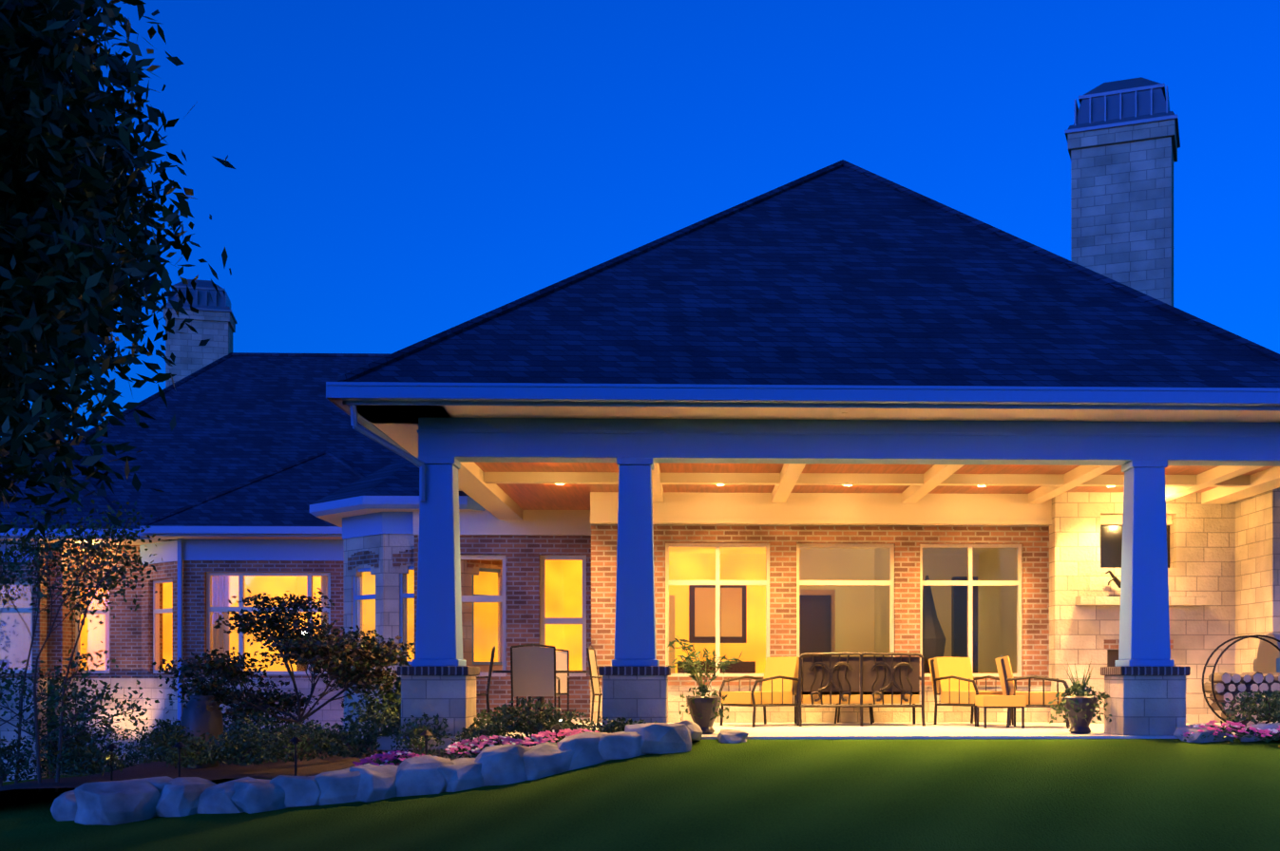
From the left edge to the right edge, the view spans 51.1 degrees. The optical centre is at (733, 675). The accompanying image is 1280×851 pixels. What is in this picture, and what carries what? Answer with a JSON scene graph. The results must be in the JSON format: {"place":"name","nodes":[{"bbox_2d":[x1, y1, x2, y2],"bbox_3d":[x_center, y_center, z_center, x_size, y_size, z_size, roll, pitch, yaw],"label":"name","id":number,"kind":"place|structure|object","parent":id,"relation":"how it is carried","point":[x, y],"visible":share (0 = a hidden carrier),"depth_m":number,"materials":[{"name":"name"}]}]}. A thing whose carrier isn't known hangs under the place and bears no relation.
{"place":"outdoors","nodes":[
{"label":"outdoors","id":0,"kind":"place"},
{"bbox_2d":[0,575,328,679],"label":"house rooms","id":1,"kind":"object","parent":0,"point":[7,641],"depth_m":28.63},
{"bbox_2d":[137,539,296,764],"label":"angled house wall","id":2,"kind":"structure","parent":0,"point":[159,625],"depth_m":26.96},
{"bbox_2d":[0,685,1279,850],"bbox_3d":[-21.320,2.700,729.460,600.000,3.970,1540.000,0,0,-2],"label":"lawn","id":3,"kind":"structure","parent":0,"point":[959,795],"depth_m":11.40,"materials":[{"name":"green plant"}]},
{"bbox_2d":[12,727,84,778],"bbox_3d":[-13.149,1.483,25.521,1.563,1.036,1.349,0,0,-2],"label":"shrub","id":4,"kind":"object","parent":3,"relation":"on","point":[51,773],"visible":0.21,"depth_m":25.48,"materials":[{"name":"green plant"}]},
{"bbox_2d":[0,497,115,786],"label":"sapling","id":5,"kind":"object","parent":3,"relation":"on","point":[5,582],"visible":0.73,"depth_m":16.94,"materials":[{"name":"green plant"}]},
{"bbox_2d":[14,706,112,759],"bbox_3d":[-8.699,0.735,17.101,1.205,0.713,1.133,0,0,-2],"label":"shrub","id":6,"kind":"object","parent":3,"relation":"on","point":[51,725],"visible":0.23,"depth_m":17.08,"materials":[{"name":"green plant"}]},
{"bbox_2d":[50,790,77,821],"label":"boulder","id":7,"kind":"object","parent":3,"relation":"on","point":[64,807],"visible":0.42,"depth_m":13.24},
{"bbox_2d":[60,719,139,778],"bbox_3d":[-11.995,1.383,25.262,1.416,1.174,1.066,0,0,-30],"label":"shrub","id":8,"kind":"object","parent":3,"relation":"on","point":[110,734],"visible":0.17,"depth_m":25.30,"materials":[{"name":"green plant"}]},
{"bbox_2d":[74,781,160,825],"bbox_3d":[-6.078,1.264,13.223,0.667,0.411,0.759,2,0,39],"label":"boulder","id":9,"kind":"object","parent":3,"relation":"on","point":[112,803],"visible":0.79,"depth_m":13.00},
{"bbox_2d":[0,0,235,539],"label":"tree","id":10,"kind":"object","parent":3,"relation":"on","point":[65,208],"visible":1,"depth_m":6.43,"materials":[{"name":"green plant"}]},
{"bbox_2d":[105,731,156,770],"bbox_3d":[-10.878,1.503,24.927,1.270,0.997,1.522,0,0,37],"label":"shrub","id":11,"kind":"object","parent":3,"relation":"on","point":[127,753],"visible":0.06,"depth_m":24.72,"materials":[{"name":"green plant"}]},
{"bbox_2d":[114,720,177,764],"bbox_3d":[-9.507,1.166,22.077,1.525,0.852,0.961,0,0,-2],"label":"shrub bed","id":12,"kind":"object","parent":3,"relation":"on","point":[137,739],"visible":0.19,"depth_m":21.92,"materials":[{"name":"green plant"}]},
{"bbox_2d":[123,776,172,793],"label":"boulder","id":13,"kind":"object","parent":3,"relation":"on","point":[159,783],"visible":0.15,"depth_m":13.48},
{"bbox_2d":[0,539,343,782],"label":"house walls","id":14,"kind":"structure","parent":3,"relation":"on","point":[204,561],"depth_m":26.16,"materials":[{"name":"brick"}]},
{"bbox_2d":[177,538,182,726],"bbox_3d":[-10.748,-0.691,25.877,0.070,3.950,0.070,0,0,-2],"label":"downspout","id":15,"kind":"object","parent":14,"relation":"attached to","point":[180,598],"visible":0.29,"depth_m":25.84,"materials":[{"name":"white"}]},
{"bbox_2d":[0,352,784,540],"bbox_3d":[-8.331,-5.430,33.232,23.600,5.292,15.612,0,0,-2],"label":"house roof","id":16,"kind":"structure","parent":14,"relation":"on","point":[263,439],"depth_m":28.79,"materials":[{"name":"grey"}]},
{"bbox_2d":[0,526,342,545],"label":"house eaves","id":17,"kind":"object","parent":16,"relation":"attached to","point":[163,533],"visible":0.6,"depth_m":25.41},
{"bbox_2d":[161,279,237,387],"bbox_3d":[-13.444,-7.115,33.585,1.630,5.600,1.180,0,0,-14],"label":"chimney","id":18,"kind":"object","parent":16,"relation":"on","point":[215,322],"visible":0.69,"depth_m":33.12,"materials":[{"name":"stone"}]},
{"bbox_2d":[155,777,216,817],"bbox_3d":[-5.541,1.245,13.535,0.598,0.367,0.746,5,7,34],"label":"boulder","id":19,"kind":"object","parent":3,"relation":"on","point":[179,796],"visible":0.46,"depth_m":13.24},
{"bbox_2d":[0,738,382,804],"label":"planting bed mulch","id":20,"kind":"object","parent":3,"relation":"on","point":[28,791],"visible":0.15,"depth_m":15.76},
{"bbox_2d":[0,726,52,783],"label":"shrub","id":21,"kind":"object","parent":20,"relation":"on","point":[9,749],"visible":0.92,"depth_m":15.59,"materials":[{"name":"green plant"}]},
{"bbox_2d":[34,709,109,766],"bbox_3d":[-7.816,0.739,15.797,0.756,0.695,0.884,0,0,-2],"label":"shrub bed","id":22,"kind":"object","parent":20,"relation":"on","point":[71,742],"visible":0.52,"depth_m":15.76,"materials":[{"name":"green plant"}]},
{"bbox_2d":[0,498,164,792],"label":"birch sapling","id":23,"kind":"object","parent":20,"relation":"on","point":[100,552],"visible":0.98,"depth_m":14.94,"materials":[{"name":"green plant"}]},
{"bbox_2d":[52,745,125,776],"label":"boxwood shrub","id":24,"kind":"object","parent":20,"relation":"on","point":[85,765],"visible":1,"depth_m":14.66,"materials":[{"name":"green plant"}]},
{"bbox_2d":[87,750,152,776],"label":"shrub","id":25,"kind":"object","parent":20,"relation":"on","point":[125,762],"visible":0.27,"depth_m":18.58,"materials":[{"name":"green plant"}]},
{"bbox_2d":[135,724,205,764],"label":"boxwood shrub","id":26,"kind":"object","parent":20,"relation":"on","point":[167,730],"visible":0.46,"depth_m":15.76,"materials":[{"name":"green plant"}]},
{"bbox_2d":[171,742,186,777],"bbox_3d":[-5.967,0.940,14.350,0.150,0.430,0.143,0,0,-2],"label":"path light","id":27,"kind":"object","parent":20,"relation":"on","point":[179,746],"visible":0.9,"depth_m":14.34,"materials":[{"name":"black metal"}]},
{"bbox_2d":[138,717,232,758],"bbox_3d":[-6.943,0.775,16.827,1.088,0.558,0.916,0,0,-2],"label":"shrub bed","id":28,"kind":"object","parent":20,"relation":"on","point":[165,725],"visible":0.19,"depth_m":16.71,"materials":[{"name":"green plant"}]},
{"bbox_2d":[151,731,227,769],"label":"boxwood shrub","id":29,"kind":"object","parent":20,"relation":"on","point":[189,753],"visible":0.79,"depth_m":14.77,"materials":[{"name":"green plant"}]},
{"bbox_2d":[180,695,223,768],"bbox_3d":[-6.616,0.734,16.582,0.500,0.960,0.500,0,0,-2],"label":"garden urn","id":30,"kind":"object","parent":20,"relation":"on","point":[195,719],"visible":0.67,"depth_m":16.40,"materials":[{"name":"grey"}]},
{"bbox_2d":[198,728,283,766],"bbox_3d":[-5.456,0.801,14.712,0.935,0.417,0.724,0,0,-2],"label":"boxwood shrub","id":31,"kind":"object","parent":20,"relation":"on","point":[222,755],"visible":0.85,"depth_m":14.62,"materials":[{"name":"green plant"}]},
{"bbox_2d":[218,710,283,760],"bbox_3d":[-5.638,0.709,15.602,0.775,0.591,0.846,0,0,-21],"label":"shrub bed","id":32,"kind":"object","parent":20,"relation":"on","point":[237,729],"visible":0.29,"depth_m":15.56,"materials":[{"name":"green plant"}]},
{"bbox_2d":[222,694,309,747],"bbox_3d":[-6.279,0.623,18.035,1.192,0.726,0.985,0,0,-2],"label":"shrub","id":33,"kind":"object","parent":20,"relation":"on","point":[274,722],"visible":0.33,"depth_m":18.07,"materials":[{"name":"green plant"}]},
{"bbox_2d":[146,589,415,759],"bbox_3d":[-5.717,0.013,17.706,3.396,2.316,3.172,0,0,-2],"label":"japanese maple","id":34,"kind":"object","parent":20,"relation":"on","point":[363,658],"visible":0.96,"depth_m":17.26,"materials":[{"name":"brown plant"}]},
{"bbox_2d":[248,721,333,763],"bbox_3d":[-4.879,0.731,14.628,0.980,0.457,0.926,0,0,-2],"label":"boxwood shrub","id":35,"kind":"object","parent":20,"relation":"on","point":[303,750],"visible":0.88,"depth_m":14.57,"materials":[{"name":"green plant"}]},
{"bbox_2d":[288,737,303,776],"bbox_3d":[-4.661,0.875,14.189,0.150,0.430,0.143,0,0,-2],"label":"path light","id":36,"kind":"object","parent":20,"relation":"on","point":[296,740],"visible":0.94,"depth_m":14.18,"materials":[{"name":"black metal"}]},
{"bbox_2d":[284,718,363,754],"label":"boxwood shrub","id":37,"kind":"object","parent":20,"relation":"on","point":[313,726],"visible":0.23,"depth_m":16.23,"materials":[{"name":"green plant"}]},
{"bbox_2d":[321,712,398,759],"bbox_3d":[-4.097,0.663,14.635,0.869,0.508,0.874,0,0,-2],"label":"boxwood shrub","id":38,"kind":"object","parent":20,"relation":"on","point":[352,740],"visible":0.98,"depth_m":14.55,"materials":[{"name":"green plant"}]},
{"bbox_2d":[342,694,401,745],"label":"shrub","id":39,"kind":"object","parent":20,"relation":"on","point":[376,708],"visible":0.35,"depth_m":17.12,"materials":[{"name":"green plant"}]},
{"bbox_2d":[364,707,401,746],"bbox_3d":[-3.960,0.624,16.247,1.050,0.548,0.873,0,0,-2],"label":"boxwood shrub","id":40,"kind":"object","parent":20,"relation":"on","point":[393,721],"visible":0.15,"depth_m":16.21,"materials":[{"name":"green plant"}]},
{"bbox_2d":[380,712,401,736],"bbox_3d":[-3.588,0.668,15.284,0.902,0.490,0.782,0,0,-2],"label":"shrub bed","id":41,"kind":"object","parent":20,"relation":"on","point":[397,721],"visible":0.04,"depth_m":15.12,"materials":[{"name":"green plant"}]},
{"bbox_2d":[352,750,438,766],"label":"flowers","id":42,"kind":"object","parent":20,"relation":"on","point":[391,757],"visible":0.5,"depth_m":14.24,"materials":[{"name":"purple plant"}]},
{"bbox_2d":[391,712,450,757],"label":"boxwood shrub","id":43,"kind":"object","parent":20,"relation":"on","point":[417,732],"visible":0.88,"depth_m":14.49,"materials":[{"name":"green plant"}]},
{"bbox_2d":[449,725,517,754],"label":"boxwood shrub","id":44,"kind":"object","parent":20,"relation":"on","point":[487,732],"visible":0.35,"depth_m":14.31,"materials":[{"name":"green plant"}]},
{"bbox_2d":[444,735,524,759],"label":"flowers","id":45,"kind":"object","parent":20,"relation":"on","point":[476,744],"visible":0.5,"depth_m":14.12,"materials":[{"name":"pink plant"}]},
{"bbox_2d":[486,696,570,734],"bbox_3d":[-2.262,0.441,14.558,0.911,0.417,0.709,0,0,-2],"label":"bright shrub","id":46,"kind":"object","parent":20,"relation":"on","point":[514,713],"visible":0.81,"depth_m":14.41,"materials":[{"name":"green plant"}]},
{"bbox_2d":[504,714,573,743],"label":"boxwood shrub","id":47,"kind":"object","parent":20,"relation":"on","point":[538,729],"visible":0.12,"depth_m":14.28,"materials":[{"name":"green plant"}]},
{"bbox_2d":[511,727,599,746],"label":"flowers","id":48,"kind":"object","parent":20,"relation":"on","point":[540,738],"visible":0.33,"depth_m":14.00,"materials":[{"name":"pink plant"}]},
{"bbox_2d":[196,777,260,814],"bbox_3d":[-5.136,1.236,13.548,0.709,0.334,0.640,-5,2,26],"label":"boulder","id":49,"kind":"object","parent":3,"relation":"on","point":[216,799],"visible":0.46,"depth_m":13.29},
{"bbox_2d":[231,779,286,814],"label":"boulder","id":50,"kind":"object","parent":3,"relation":"on","point":[249,797],"visible":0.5,"depth_m":13.19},
{"bbox_2d":[269,775,321,807],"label":"boulder","id":51,"kind":"object","parent":3,"relation":"on","point":[302,791],"visible":0.54,"depth_m":13.31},
{"bbox_2d":[313,764,376,805],"bbox_3d":[-3.963,1.134,13.555,0.803,0.374,0.506,-8,9,-5],"label":"boulder","id":52,"kind":"object","parent":3,"relation":"on","point":[338,787],"visible":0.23,"depth_m":13.33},
{"bbox_2d":[342,512,384,745],"bbox_3d":[-5.961,0.544,21.678,1.221,6.280,0.200,0,0,43],"label":"turret facet","id":53,"kind":"object","parent":3,"relation":"on","point":[362,537],"visible":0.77,"depth_m":21.74,"materials":[{"name":"stone"}]},
{"bbox_2d":[341,676,401,724],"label":"shrub","id":54,"kind":"object","parent":3,"relation":"on","point":[390,694],"visible":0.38,"depth_m":18.94,"materials":[{"name":"green plant"}]},
{"bbox_2d":[349,764,398,802],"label":"boulder","id":55,"kind":"object","parent":3,"relation":"on","point":[376,783],"visible":0.46,"depth_m":13.31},
{"bbox_2d":[382,512,414,732],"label":"wall","id":56,"kind":"structure","parent":3,"relation":"on","point":[399,571],"depth_m":21.22,"materials":[{"name":"stone"}]},
{"bbox_2d":[395,755,454,797],"bbox_3d":[-3.158,1.023,13.583,0.653,0.421,0.556,-1,6,4],"label":"boulder","id":57,"kind":"object","parent":3,"relation":"on","point":[419,775],"visible":0.69,"depth_m":13.34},
{"bbox_2d":[397,457,479,737],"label":"porch column","id":58,"kind":"structure","parent":3,"relation":"on","point":[439,678],"depth_m":14.96,"materials":[{"name":"paint"}]},
{"bbox_2d":[417,418,1279,525],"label":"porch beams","id":59,"kind":"structure","parent":58,"relation":"on","point":[1234,451],"depth_m":15.25,"materials":[{"name":"wood"}]},
{"bbox_2d":[437,758,484,792],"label":"boulder","id":60,"kind":"object","parent":3,"relation":"on","point":[460,774],"visible":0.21,"depth_m":13.31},
{"bbox_2d":[474,745,530,785],"bbox_3d":[-2.293,0.910,13.616,0.688,0.410,0.735,-4,0,21],"label":"boulder","id":61,"kind":"object","parent":3,"relation":"on","point":[503,765],"visible":0.5,"depth_m":13.29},
{"bbox_2d":[522,742,575,781],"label":"boulder","id":62,"kind":"object","parent":3,"relation":"on","point":[542,760],"visible":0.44,"depth_m":13.36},
{"bbox_2d":[556,731,609,771],"bbox_3d":[-1.534,0.775,13.683,0.625,0.386,0.462,-2,0,-13],"label":"boulder","id":63,"kind":"object","parent":3,"relation":"on","point":[584,746],"visible":0.44,"depth_m":13.51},
{"bbox_2d":[577,715,634,733],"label":"boxwood shrub","id":64,"kind":"object","parent":3,"relation":"on","point":[600,727],"visible":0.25,"depth_m":14.21,"materials":[{"name":"green plant"}]},
{"bbox_2d":[598,731,646,761],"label":"boulder","id":65,"kind":"object","parent":3,"relation":"on","point":[620,745],"visible":0.44,"depth_m":13.46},
{"bbox_2d":[598,458,670,728],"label":"porch column","id":66,"kind":"structure","parent":3,"relation":"on","point":[635,681],"depth_m":15.03,"materials":[{"name":"paint"}]},
{"bbox_2d":[624,723,691,754],"bbox_3d":[-0.778,0.661,13.783,0.731,0.350,0.494,7,-10,-38],"label":"boulder","id":67,"kind":"object","parent":3,"relation":"on","point":[660,738],"visible":0.73,"depth_m":13.58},
{"bbox_2d":[673,720,702,742],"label":"boulder","id":68,"kind":"object","parent":3,"relation":"on","point":[695,729],"visible":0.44,"depth_m":14.31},
{"bbox_2d":[717,729,748,744],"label":"boulder","id":69,"kind":"object","parent":3,"relation":"on","point":[731,736],"visible":0.88,"depth_m":14.47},
{"bbox_2d":[377,718,1238,765],"bbox_3d":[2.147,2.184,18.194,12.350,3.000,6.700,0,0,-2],"label":"patio floor","id":70,"kind":"structure","parent":3,"relation":"on","point":[917,731],"depth_m":15.79,"materials":[{"name":"grey concrete"}]},
{"bbox_2d":[476,646,495,714],"bbox_3d":[-3.417,0.154,17.384,0.608,1.063,0.548,0,0,-12],"label":"dining chair","id":71,"kind":"object","parent":70,"relation":"on","point":[487,694],"visible":0.42,"depth_m":17.17,"materials":[{"name":"brown metal"}]},
{"bbox_2d":[468,717,513,736],"bbox_3d":[-2.830,0.683,14.992,0.701,0.421,0.661,0,0,31],"label":"shrub bed","id":72,"kind":"object","parent":70,"relation":"on","point":[476,723],"visible":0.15,"depth_m":15.00,"materials":[{"name":"green plant"}]},
{"bbox_2d":[476,706,516,733],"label":"boxwood shrub","id":73,"kind":"object","parent":70,"relation":"on","point":[482,715],"visible":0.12,"depth_m":15.88,"materials":[{"name":"green plant"}]},
{"bbox_2d":[510,644,560,722],"bbox_3d":[-2.424,0.154,16.317,0.548,1.063,0.608,0,0,-2],"label":"dining chair","id":74,"kind":"object","parent":70,"relation":"on","point":[532,672],"visible":0.79,"depth_m":16.07,"materials":[{"name":"fabric"}]},
{"bbox_2d":[492,670,589,727],"bbox_3d":[-2.503,0.315,17.305,1.240,0.740,1.240,0,0,-2],"label":"dining table","id":75,"kind":"object","parent":70,"relation":"on","point":[542,699],"visible":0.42,"depth_m":16.98,"materials":[{"name":"brown metal"}]},
{"bbox_2d":[528,649,569,711],"bbox_3d":[-2.536,0.154,18.294,0.548,1.063,0.608,0,0,-7],"label":"dining chair","id":76,"kind":"object","parent":70,"relation":"on","point":[563,660],"visible":0.35,"depth_m":18.55,"materials":[{"name":"fabric"}]},
{"bbox_2d":[534,708,593,734],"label":"shrub","id":77,"kind":"object","parent":70,"relation":"on","point":[568,716],"visible":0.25,"depth_m":15.26,"materials":[{"name":"green plant"}]},
{"bbox_2d":[586,646,602,725],"bbox_3d":[-1.598,0.154,17.485,0.608,1.063,0.548,0,0,3],"label":"dining chair","id":78,"kind":"object","parent":70,"relation":"on","point":[593,672],"visible":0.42,"depth_m":17.43,"materials":[{"name":"brown metal"}]},
{"bbox_2d":[666,635,743,734],"bbox_3d":[-0.343,0.102,15.661,0.935,1.164,0.938,0,0,-2],"label":"planter","id":79,"kind":"object","parent":70,"relation":"on","point":[703,711],"visible":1,"depth_m":15.47,"materials":[{"name":"grey"}]},
{"bbox_2d":[718,655,802,727],"bbox_3d":[0.396,0.212,18.026,0.960,0.949,0.760,0,0,-37],"label":"armchair","id":80,"kind":"object","parent":70,"relation":"on","point":[779,684],"visible":0.9,"depth_m":17.94,"materials":[{"name":"fabric"}]},
{"bbox_2d":[834,704,874,724],"bbox_3d":[1.703,0.463,18.831,0.840,0.447,0.840,0,0,-2],"label":"coffee table","id":81,"kind":"object","parent":70,"relation":"on","point":[871,717],"visible":0.33,"depth_m":18.63,"materials":[{"name":"brown metal"}]},
{"bbox_2d":[794,651,925,726],"bbox_3d":[1.698,0.192,18.171,1.694,1.002,0.862,0,0,-2],"label":"loveseat","id":82,"kind":"object","parent":70,"relation":"on","point":[861,679],"visible":1,"depth_m":17.86,"materials":[{"name":"brown metal"}]},
{"bbox_2d":[928,656,1013,726],"bbox_3d":[3.237,0.212,18.226,0.760,0.949,0.960,0,0,-37],"label":"armchair","id":83,"kind":"object","parent":70,"relation":"on","point":[953,681],"visible":0.85,"depth_m":18.29,"materials":[{"name":"fabric"}]},
{"bbox_2d":[974,695,1026,728],"bbox_3d":[3.472,0.474,17.383,0.550,0.420,0.500,0,0,-2],"label":"ottoman","id":84,"kind":"object","parent":70,"relation":"on","point":[1013,702],"visible":0.98,"depth_m":17.14,"materials":[{"name":"fabric"}]},
{"bbox_2d":[994,655,1071,728],"bbox_3d":[3.935,0.212,17.513,0.960,0.949,0.740,0,0,13],"label":"armchair","id":85,"kind":"object","parent":70,"relation":"on","point":[1034,699],"visible":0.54,"depth_m":17.22,"materials":[{"name":"fabric"}]},
{"bbox_2d":[1048,660,1111,734],"bbox_3d":[4.057,0.228,15.591,0.749,0.913,0.718,0,0,-2],"label":"planter","id":86,"kind":"object","parent":70,"relation":"on","point":[1079,706],"visible":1,"depth_m":15.49,"materials":[{"name":"grey"}]},
{"bbox_2d":[1100,459,1190,735],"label":"porch column","id":87,"kind":"structure","parent":70,"relation":"on","point":[1144,684],"depth_m":15.21,"materials":[{"name":"paint"}]},
{"bbox_2d":[1201,634,1279,730],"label":"firewood rack","id":88,"kind":"object","parent":70,"relation":"on","point":[1216,662],"visible":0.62,"depth_m":16.38,"materials":[{"name":"black metal"}]},
{"bbox_2d":[1203,671,1279,728],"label":"firewood logs","id":89,"kind":"object","parent":88,"relation":"in","point":[1249,682],"visible":0.5,"depth_m":16.07,"materials":[{"name":"beige wood"}]},
{"bbox_2d":[413,487,1279,724],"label":"patio wall","id":90,"kind":"structure","parent":3,"relation":"on","point":[1224,573],"depth_m":19.28,"materials":[{"name":"brick"}]},
{"bbox_2d":[309,458,485,527],"bbox_3d":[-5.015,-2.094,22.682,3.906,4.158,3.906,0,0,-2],"label":"roof","id":91,"kind":"structure","parent":90,"relation":"on","point":[393,487],"depth_m":21.17,"materials":[{"name":"white"}]},
{"bbox_2d":[460,559,502,672],"bbox_3d":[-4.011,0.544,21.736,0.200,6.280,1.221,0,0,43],"label":"window","id":92,"kind":"structure","parent":90,"relation":"in","point":[483,633],"depth_m":21.70,"materials":[{"name":"glass"}]},
{"bbox_2d":[336,159,1279,388],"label":"porch roof","id":93,"kind":"structure","parent":90,"relation":"on","point":[843,273],"depth_m":15.84,"materials":[{"name":"grey"}]},
{"bbox_2d":[325,382,1279,501],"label":"porch gutter","id":94,"kind":"object","parent":93,"relation":"attached to","point":[337,393],"visible":0.83,"depth_m":14.28,"materials":[{"name":"metal"}]},
{"bbox_2d":[342,401,1279,491],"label":"porch eaves","id":95,"kind":"object","parent":93,"relation":"attached to","point":[395,423],"visible":0.46,"depth_m":14.71,"materials":[{"name":"wood"}]},
{"bbox_2d":[1064,76,1180,306],"bbox_3d":[6.003,-5.715,20.560,1.630,6.800,1.180,0,0,20],"label":"chimney","id":96,"kind":"object","parent":93,"relation":"attached to","point":[1122,139],"visible":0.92,"depth_m":20.09,"materials":[{"name":"stone"}]},
{"bbox_2d":[1105,571,1120,596],"bbox_3d":[5.447,-1.302,18.983,0.322,0.374,0.100,0,0,-2],"label":"horse statue","id":97,"kind":"object","parent":90,"relation":"on","point":[1116,581],"visible":0.65,"depth_m":18.96,"materials":[{"name":"gold metal"}]},
{"bbox_2d":[1173,724,1235,743],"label":"boulder","id":98,"kind":"object","parent":3,"relation":"on","point":[1196,736],"visible":0.67,"depth_m":14.62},
{"bbox_2d":[1180,720,1263,743],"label":"flowers","id":99,"kind":"object","parent":3,"relation":"on","point":[1239,726],"visible":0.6,"depth_m":14.56,"materials":[{"name":"pink plant"}]},
{"bbox_2d":[1221,689,1279,723],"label":"shrub","id":100,"kind":"object","parent":3,"relation":"on","point":[1269,707],"visible":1,"depth_m":14.85,"materials":[{"name":"green plant"}]},
{"bbox_2d":[1235,723,1279,742],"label":"boulder","id":101,"kind":"object","parent":3,"relation":"on","point":[1274,726],"visible":0.42,"depth_m":14.61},
{"bbox_2d":[1260,725,1279,743],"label":"flowers","id":102,"kind":"object","parent":3,"relation":"on","point":[1275,735],"visible":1,"depth_m":14.24,"materials":[{"name":"pink plant"}]},
{"bbox_2d":[0,0,1279,685],"label":"sky","id":103,"kind":"structure","parent":0,"point":[407,173],"materials":[{"name":"blue"}]},
{"bbox_2d":[545,547,1016,673],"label":"windows","id":104,"kind":"structure","parent":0,"point":[844,627],"depth_m":23.14,"materials":[{"name":"glass"}]},
{"bbox_2d":[474,462,1273,510],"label":"porch ceiling","id":105,"kind":"structure","parent":0,"point":[545,497],"depth_m":17.38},
{"bbox_2d":[1253,633,1279,724],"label":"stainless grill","id":106,"kind":"object","parent":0,"point":[1267,660],"visible":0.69,"depth_m":17.29,"materials":[{"name":"grey"}]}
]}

